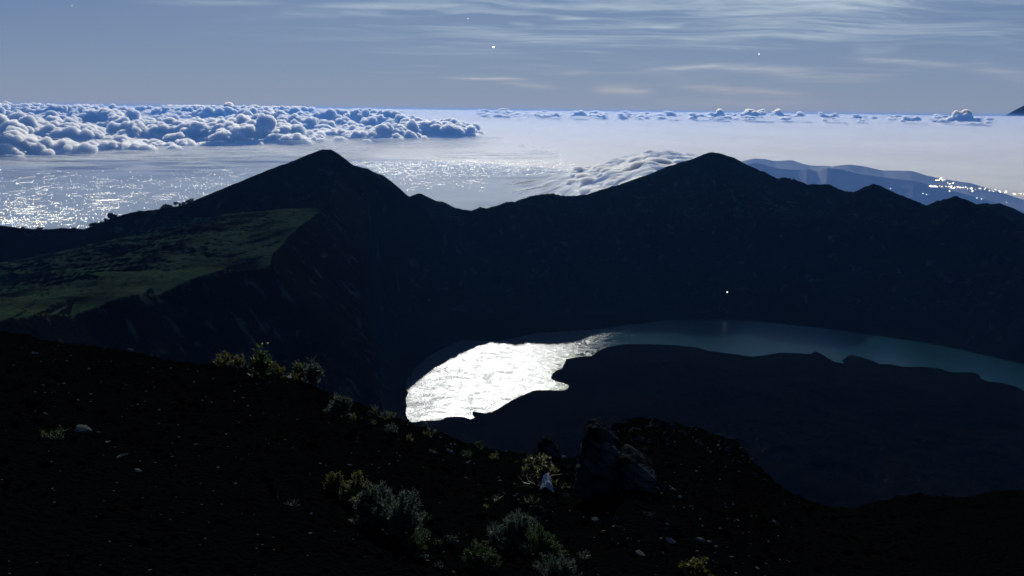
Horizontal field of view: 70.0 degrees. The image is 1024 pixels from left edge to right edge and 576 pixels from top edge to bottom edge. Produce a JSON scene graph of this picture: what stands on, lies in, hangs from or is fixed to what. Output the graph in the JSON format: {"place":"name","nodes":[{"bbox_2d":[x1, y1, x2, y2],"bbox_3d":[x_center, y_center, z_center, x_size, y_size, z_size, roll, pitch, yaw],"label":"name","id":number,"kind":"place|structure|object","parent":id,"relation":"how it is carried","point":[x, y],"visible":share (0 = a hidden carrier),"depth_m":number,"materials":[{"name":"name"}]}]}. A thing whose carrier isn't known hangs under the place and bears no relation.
{"place":"outdoors","nodes":[
{"label":"outdoors","id":0,"kind":"place"},
{"bbox_2d":[25,149,217,164],"bbox_3d":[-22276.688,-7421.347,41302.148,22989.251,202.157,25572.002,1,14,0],"label":"cloud","id":1,"kind":"structure","parent":0,"point":[109,158],"depth_m":38925.37,"materials":[{"name":"white"}]},
{"bbox_2d":[71,142,234,148],"bbox_3d":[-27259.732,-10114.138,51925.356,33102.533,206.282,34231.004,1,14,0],"label":"cloud","id":2,"kind":"structure","parent":0,"point":[161,146],"depth_m":52326.99,"materials":[{"name":"white"}]},
{"bbox_2d":[203,148,344,156],"bbox_3d":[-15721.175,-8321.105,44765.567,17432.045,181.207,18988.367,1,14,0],"label":"cloud","id":3,"kind":"structure","parent":0,"point":[262,151],"depth_m":44945.30,"materials":[{"name":"white"}]},
{"bbox_2d":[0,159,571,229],"bbox_3d":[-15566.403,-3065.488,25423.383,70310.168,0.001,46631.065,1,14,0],"label":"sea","id":4,"kind":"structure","parent":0,"point":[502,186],"depth_m":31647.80,"materials":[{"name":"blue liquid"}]},
{"bbox_2d":[347,134,409,139],"bbox_3d":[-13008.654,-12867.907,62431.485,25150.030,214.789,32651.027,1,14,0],"label":"cloud","id":5,"kind":"structure","parent":0,"point":[383,138],"depth_m":59615.99,"materials":[{"name":"white"}]},
{"bbox_2d":[0,160,1021,227],"bbox_3d":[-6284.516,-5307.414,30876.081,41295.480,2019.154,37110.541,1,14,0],"label":"town lights","id":6,"kind":"object","parent":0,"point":[222,183],"visible":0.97,"depth_m":29189.93},
{"bbox_2d":[0,149,1023,507],"bbox_3d":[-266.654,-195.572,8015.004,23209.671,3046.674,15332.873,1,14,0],"label":"mountains","id":7,"kind":"structure","parent":0,"point":[368,287],"depth_m":3577.23,"materials":[{"name":"black stone"}]},
{"bbox_2d":[107,213,116,218],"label":"tree","id":8,"kind":"object","parent":7,"relation":"on","point":[111,216],"visible":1,"depth_m":3629.08,"materials":[{"name":"plant"}]},
{"bbox_2d":[0,331,1023,575],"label":"rocky slope","id":9,"kind":"structure","parent":0,"point":[978,535],"depth_m":7.16,"materials":[{"name":"black stone"}]},
{"bbox_2d":[39,425,70,440],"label":"shrub","id":10,"kind":"object","parent":9,"relation":"on","point":[55,436],"visible":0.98,"depth_m":6.51,"materials":[{"name":"green plant"}]},
{"bbox_2d":[74,425,91,431],"bbox_3d":[-4.195,1.391,7.164,0.163,0.060,0.124,14,20,10],"label":"stone","id":11,"kind":"object","parent":9,"relation":"on","point":[78,428],"visible":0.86,"depth_m":7.14,"materials":[{"name":"grey stone"}]},
{"bbox_2d":[211,350,231,365],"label":"herb plant","id":12,"kind":"object","parent":9,"relation":"on","point":[220,361],"visible":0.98,"depth_m":14.98,"materials":[{"name":"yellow plant"}]},
{"bbox_2d":[229,353,247,368],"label":"herb plant","id":13,"kind":"object","parent":9,"relation":"on","point":[238,361],"visible":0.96,"depth_m":15.35,"materials":[{"name":"green plant"}]},
{"bbox_2d":[247,342,271,378],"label":"herb plant","id":14,"kind":"object","parent":9,"relation":"on","point":[260,362],"visible":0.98,"depth_m":13.57,"materials":[{"name":"green plant"}]},
{"bbox_2d":[268,357,274,371],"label":"herb plant","id":15,"kind":"object","parent":9,"relation":"on","point":[271,367],"visible":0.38,"depth_m":15.32,"materials":[{"name":"green plant"}]},
{"bbox_2d":[273,362,285,374],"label":"herb plant","id":16,"kind":"object","parent":9,"relation":"on","point":[277,368],"visible":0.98,"depth_m":15.22,"materials":[{"name":"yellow plant"}]},
{"bbox_2d":[281,372,299,380],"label":"herb plant","id":17,"kind":"object","parent":9,"relation":"on","point":[291,375],"visible":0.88,"depth_m":14.43,"materials":[{"name":"plant"}]},
{"bbox_2d":[283,498,299,505],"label":"scrub plant","id":18,"kind":"object","parent":9,"relation":"on","point":[293,503],"visible":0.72,"depth_m":5.52,"materials":[{"name":"green plant"}]},
{"bbox_2d":[292,360,306,380],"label":"herb plant","id":19,"kind":"object","parent":9,"relation":"on","point":[297,368],"visible":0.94,"depth_m":14.89,"materials":[{"name":"green plant"}]},
{"bbox_2d":[301,355,325,386],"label":"herb plant","id":20,"kind":"object","parent":9,"relation":"on","point":[313,373],"visible":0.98,"depth_m":14.83,"materials":[{"name":"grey plant"}]},
{"bbox_2d":[322,471,343,493],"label":"shrub","id":21,"kind":"object","parent":9,"relation":"on","point":[332,484],"visible":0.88,"depth_m":6.24,"materials":[{"name":"green plant"}]},
{"bbox_2d":[325,392,353,415],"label":"shrub","id":22,"kind":"object","parent":9,"relation":"on","point":[340,405],"visible":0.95,"depth_m":11.44,"materials":[{"name":"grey plant"}]},
{"bbox_2d":[349,413,355,420],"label":"scrub plant","id":23,"kind":"object","parent":9,"relation":"on","point":[353,416],"visible":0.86,"depth_m":11.12,"materials":[{"name":"green plant"}]},
{"bbox_2d":[337,470,368,504],"bbox_3d":[-1.274,1.641,5.930,0.312,0.301,0.294,1,14,0],"label":"shrub","id":24,"kind":"object","parent":9,"relation":"on","point":[353,488],"visible":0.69,"depth_m":5.96,"materials":[{"name":"green plant"}]},
{"bbox_2d":[349,515,359,523],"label":"scrub plant","id":25,"kind":"object","parent":9,"relation":"on","point":[352,521],"visible":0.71,"depth_m":5.37,"materials":[{"name":"green plant"}]},
{"bbox_2d":[348,481,390,530],"bbox_3d":[-1.037,1.619,5.348,0.356,0.386,0.374,1,14,0],"label":"shrub","id":26,"kind":"object","parent":9,"relation":"on","point":[368,496],"visible":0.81,"depth_m":5.32,"materials":[{"name":"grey plant"}]},
{"bbox_2d":[378,410,391,417],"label":"scrub plant","id":27,"kind":"object","parent":9,"relation":"on","point":[384,413],"visible":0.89,"depth_m":13.06,"materials":[{"name":"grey plant"}]},
{"bbox_2d":[384,423,397,431],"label":"scrub plant","id":28,"kind":"object","parent":9,"relation":"on","point":[392,429],"visible":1,"depth_m":11.78,"materials":[{"name":"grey plant"}]},
{"bbox_2d":[364,480,425,539],"bbox_3d":[-0.868,1.624,5.307,0.478,0.450,0.489,1,14,0],"label":"shrub","id":29,"kind":"object","parent":9,"relation":"on","point":[399,520],"visible":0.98,"depth_m":5.24,"materials":[{"name":"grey plant"}]},
{"bbox_2d":[406,434,413,441],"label":"scrub plant","id":30,"kind":"object","parent":9,"relation":"on","point":[408,437],"visible":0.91,"depth_m":11.36,"materials":[{"name":"green plant"}]},
{"bbox_2d":[393,527,427,559],"bbox_3d":[-0.654,1.777,5.045,0.249,0.214,0.324,-10,17,-36],"label":"shrub","id":31,"kind":"object","parent":9,"relation":"on","point":[414,547],"visible":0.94,"depth_m":5.02,"materials":[{"name":"green plant"}]},
{"bbox_2d":[419,553,427,561],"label":"scrub plant","id":32,"kind":"object","parent":9,"relation":"on","point":[423,557],"visible":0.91,"depth_m":4.92,"materials":[{"name":"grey plant"}]},
{"bbox_2d":[422,421,427,428],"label":"scrub plant","id":33,"kind":"object","parent":9,"relation":"on","point":[425,424],"visible":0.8,"depth_m":13.30,"materials":[{"name":"green plant"}]},
{"bbox_2d":[422,530,430,538],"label":"scrub plant","id":34,"kind":"object","parent":9,"relation":"on","point":[428,533],"visible":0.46,"depth_m":5.50,"materials":[{"name":"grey plant"}]},
{"bbox_2d":[422,511,433,521],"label":"scrub plant","id":35,"kind":"object","parent":9,"relation":"on","point":[426,517],"visible":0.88,"depth_m":6.16,"materials":[{"name":"green plant"}]},
{"bbox_2d":[422,427,436,437],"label":"scrub plant","id":36,"kind":"object","parent":9,"relation":"on","point":[429,434],"visible":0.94,"depth_m":12.59,"materials":[{"name":"green plant"}]},
{"bbox_2d":[433,538,441,546],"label":"scrub plant","id":37,"kind":"object","parent":9,"relation":"on","point":[438,543],"visible":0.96,"depth_m":5.45,"materials":[{"name":"green plant"}]},
{"bbox_2d":[434,560,442,569],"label":"scrub plant","id":38,"kind":"object","parent":9,"relation":"on","point":[439,565],"visible":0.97,"depth_m":4.96,"materials":[{"name":"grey plant"}]},
{"bbox_2d":[446,534,456,543],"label":"scrub plant","id":39,"kind":"object","parent":9,"relation":"on","point":[451,539],"visible":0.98,"depth_m":5.62,"materials":[{"name":"green plant"}]},
{"bbox_2d":[0,337,922,575],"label":"scree","id":40,"kind":"structure","parent":9,"relation":"on","point":[5,459],"depth_m":7.57,"materials":[{"name":"stone"}]},
{"bbox_2d":[461,449,471,457],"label":"scrub plant","id":41,"kind":"object","parent":9,"relation":"on","point":[467,455],"visible":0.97,"depth_m":11.49,"materials":[{"name":"green plant"}]},
{"bbox_2d":[474,440,484,448],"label":"scrub plant","id":42,"kind":"object","parent":9,"relation":"on","point":[478,444],"visible":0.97,"depth_m":13.18,"materials":[{"name":"green plant"}]},
{"bbox_2d":[461,538,501,572],"bbox_3d":[-0.218,1.965,5.355,0.326,0.268,0.296,-7,15,-28],"label":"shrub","id":43,"kind":"object","parent":9,"relation":"on","point":[478,558],"visible":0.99,"depth_m":5.31,"materials":[{"name":"green plant"}]},
{"bbox_2d":[484,493,500,502],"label":"scrub plant","id":44,"kind":"object","parent":9,"relation":"on","point":[494,498],"visible":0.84,"depth_m":7.97,"materials":[{"name":"green plant"}]},
{"bbox_2d":[489,452,498,459],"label":"scrub plant","id":45,"kind":"object","parent":9,"relation":"on","point":[493,457],"visible":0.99,"depth_m":11.89,"materials":[{"name":"green plant"}]},
{"bbox_2d":[486,507,537,552],"bbox_3d":[0.004,2.022,6.163,0.524,0.386,0.544,-6,15,-26],"label":"shrub","id":46,"kind":"object","parent":9,"relation":"on","point":[512,533],"visible":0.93,"depth_m":6.06,"materials":[{"name":"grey plant"}]},
{"bbox_2d":[523,494,540,503],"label":"scrub plant","id":47,"kind":"object","parent":9,"relation":"on","point":[530,499],"visible":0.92,"depth_m":8.32,"materials":[{"name":"green plant"}]},
{"bbox_2d":[531,516,540,522],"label":"rock","id":48,"kind":"object","parent":9,"relation":"on","point":[536,518],"visible":0.38,"depth_m":7.24,"materials":[{"name":"grey stone"}]},
{"bbox_2d":[518,452,559,486],"bbox_3d":[0.365,2.485,9.983,0.658,0.485,0.712,5,14,16],"label":"shrub","id":49,"kind":"object","parent":9,"relation":"on","point":[539,460],"visible":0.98,"depth_m":9.88,"materials":[{"name":"green plant"}]},
{"bbox_2d":[521,520,569,562],"bbox_3d":[0.237,2.052,5.838,0.316,0.306,0.388,-6,15,-26],"label":"shrub","id":50,"kind":"object","parent":9,"relation":"on","point":[543,543],"visible":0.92,"depth_m":5.82,"materials":[{"name":"green plant"}]},
{"bbox_2d":[540,474,553,491],"bbox_3d":[0.454,2.598,9.650,0.202,0.247,0.156,1,14,0],"label":"plastic scrap","id":51,"kind":"object","parent":9,"relation":"on","point":[546,481],"visible":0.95,"depth_m":9.65,"materials":[{"name":"white"}]},
{"bbox_2d":[535,435,561,458],"bbox_3d":[0.666,3.016,13.520,0.510,0.631,0.484,1,14,0],"label":"boulder","id":52,"kind":"object","parent":9,"relation":"on","point":[548,445],"visible":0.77,"depth_m":13.32,"materials":[{"name":"black stone"}]},
{"bbox_2d":[533,552,581,575],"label":"shrub","id":53,"kind":"object","parent":9,"relation":"on","point":[564,567],"visible":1,"depth_m":5.15,"materials":[{"name":"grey plant"}]},
{"bbox_2d":[560,483,569,492],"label":"sprig","id":54,"kind":"object","parent":9,"relation":"on","point":[564,486],"visible":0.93,"depth_m":9.39,"materials":[{"name":"green plant"}]},
{"bbox_2d":[578,551,590,560],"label":"scrub plant","id":55,"kind":"object","parent":9,"relation":"on","point":[584,557],"visible":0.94,"depth_m":5.91,"materials":[{"name":"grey plant"}]},
{"bbox_2d":[573,417,625,501],"bbox_3d":[1.030,1.995,8.306,0.688,1.094,0.770,1,14,0],"label":"boulder","id":56,"kind":"object","parent":9,"relation":"on","point":[597,474],"visible":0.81,"depth_m":8.03,"materials":[{"name":"grey stone"}]},
{"bbox_2d":[610,422,623,430],"bbox_3d":[2.493,3.234,17.205,0.374,0.198,0.146,-5,15,-22],"label":"rock","id":57,"kind":"object","parent":9,"relation":"on","point":[615,426],"visible":0.98,"depth_m":17.14,"materials":[{"name":"black stone"}]},
{"bbox_2d":[628,427,640,433],"bbox_3d":[2.406,2.841,14.379,0.272,0.201,0.194,8,16,28],"label":"rock","id":58,"kind":"object","parent":9,"relation":"on","point":[630,431],"visible":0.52,"depth_m":14.39,"materials":[{"name":"black stone"}]},
{"bbox_2d":[628,433,643,440],"bbox_3d":[2.240,2.725,13.197,0.302,0.161,0.208,17,17,-10],"label":"rock","id":59,"kind":"object","parent":9,"relation":"on","point":[636,436],"visible":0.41,"depth_m":13.16,"materials":[{"name":"black stone"}]},
{"bbox_2d":[618,444,656,492],"bbox_3d":[1.390,2.054,8.078,0.424,0.567,0.651,3,14,12],"label":"boulder","id":60,"kind":"object","parent":9,"relation":"on","point":[637,470],"visible":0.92,"depth_m":7.85,"materials":[{"name":"grey stone"}]},
{"bbox_2d":[635,550,644,555],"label":"stone","id":61,"kind":"object","parent":9,"relation":"on","point":[639,552],"visible":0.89,"depth_m":5.50,"materials":[{"name":"grey stone"}]},
{"bbox_2d":[643,512,655,518],"bbox_3d":[1.276,2.138,6.859,0.144,0.057,0.112,-1,20,1],"label":"rock","id":62,"kind":"object","parent":9,"relation":"on","point":[650,514],"visible":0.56,"depth_m":6.84,"materials":[{"name":"grey stone"}]},
{"bbox_2d":[666,537,675,543],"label":"stone","id":63,"kind":"object","parent":9,"relation":"on","point":[671,540],"visible":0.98,"depth_m":6.00,"materials":[{"name":"grey stone"}]},
{"bbox_2d":[679,556,712,575],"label":"shrub","id":64,"kind":"object","parent":9,"relation":"on","point":[696,563],"visible":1,"depth_m":4.94,"materials":[{"name":"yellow plant"}]},
{"bbox_2d":[0,119,1023,199],"bbox_3d":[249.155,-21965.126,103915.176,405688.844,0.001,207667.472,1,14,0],"label":"sea","id":65,"kind":"structure","parent":0,"point":[994,162],"depth_m":73692.94,"materials":[{"name":"blue liquid"}]},
{"bbox_2d":[0,0,1023,128],"label":"sky","id":66,"kind":"structure","parent":0,"point":[934,64],"materials":[{"name":"blue"}]},
{"bbox_2d":[520,150,700,195],"bbox_3d":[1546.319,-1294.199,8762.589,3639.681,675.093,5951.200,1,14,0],"label":"cloud","id":67,"kind":"structure","parent":0,"point":[607,174],"depth_m":8024.27,"materials":[{"name":"white"}]},
{"bbox_2d":[405,320,1023,421],"bbox_3d":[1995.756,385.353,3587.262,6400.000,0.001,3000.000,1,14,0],"label":"lake water","id":68,"kind":"structure","parent":0,"point":[464,378],"depth_m":3737.41,"materials":[{"name":"white liquid"}]},
{"bbox_2d":[741,159,830,170],"bbox_3d":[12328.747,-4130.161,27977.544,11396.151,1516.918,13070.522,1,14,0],"label":"hills","id":69,"kind":"structure","parent":0,"point":[790,164],"depth_m":27510.75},
{"bbox_2d":[747,163,1023,212],"bbox_3d":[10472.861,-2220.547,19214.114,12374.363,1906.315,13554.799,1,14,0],"label":"hills","id":70,"kind":"structure","parent":0,"point":[844,180],"depth_m":18412.28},
{"bbox_2d":[817,165,1023,210],"bbox_3d":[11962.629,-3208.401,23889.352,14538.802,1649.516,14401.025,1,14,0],"label":"hills","id":71,"kind":"structure","parent":0,"point":[998,197],"depth_m":21966.63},
{"bbox_2d":[950,106,1023,135],"bbox_3d":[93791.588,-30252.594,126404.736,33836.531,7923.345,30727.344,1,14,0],"label":"volcano","id":72,"kind":"structure","parent":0,"point":[1011,123],"depth_m":127856.42}
]}

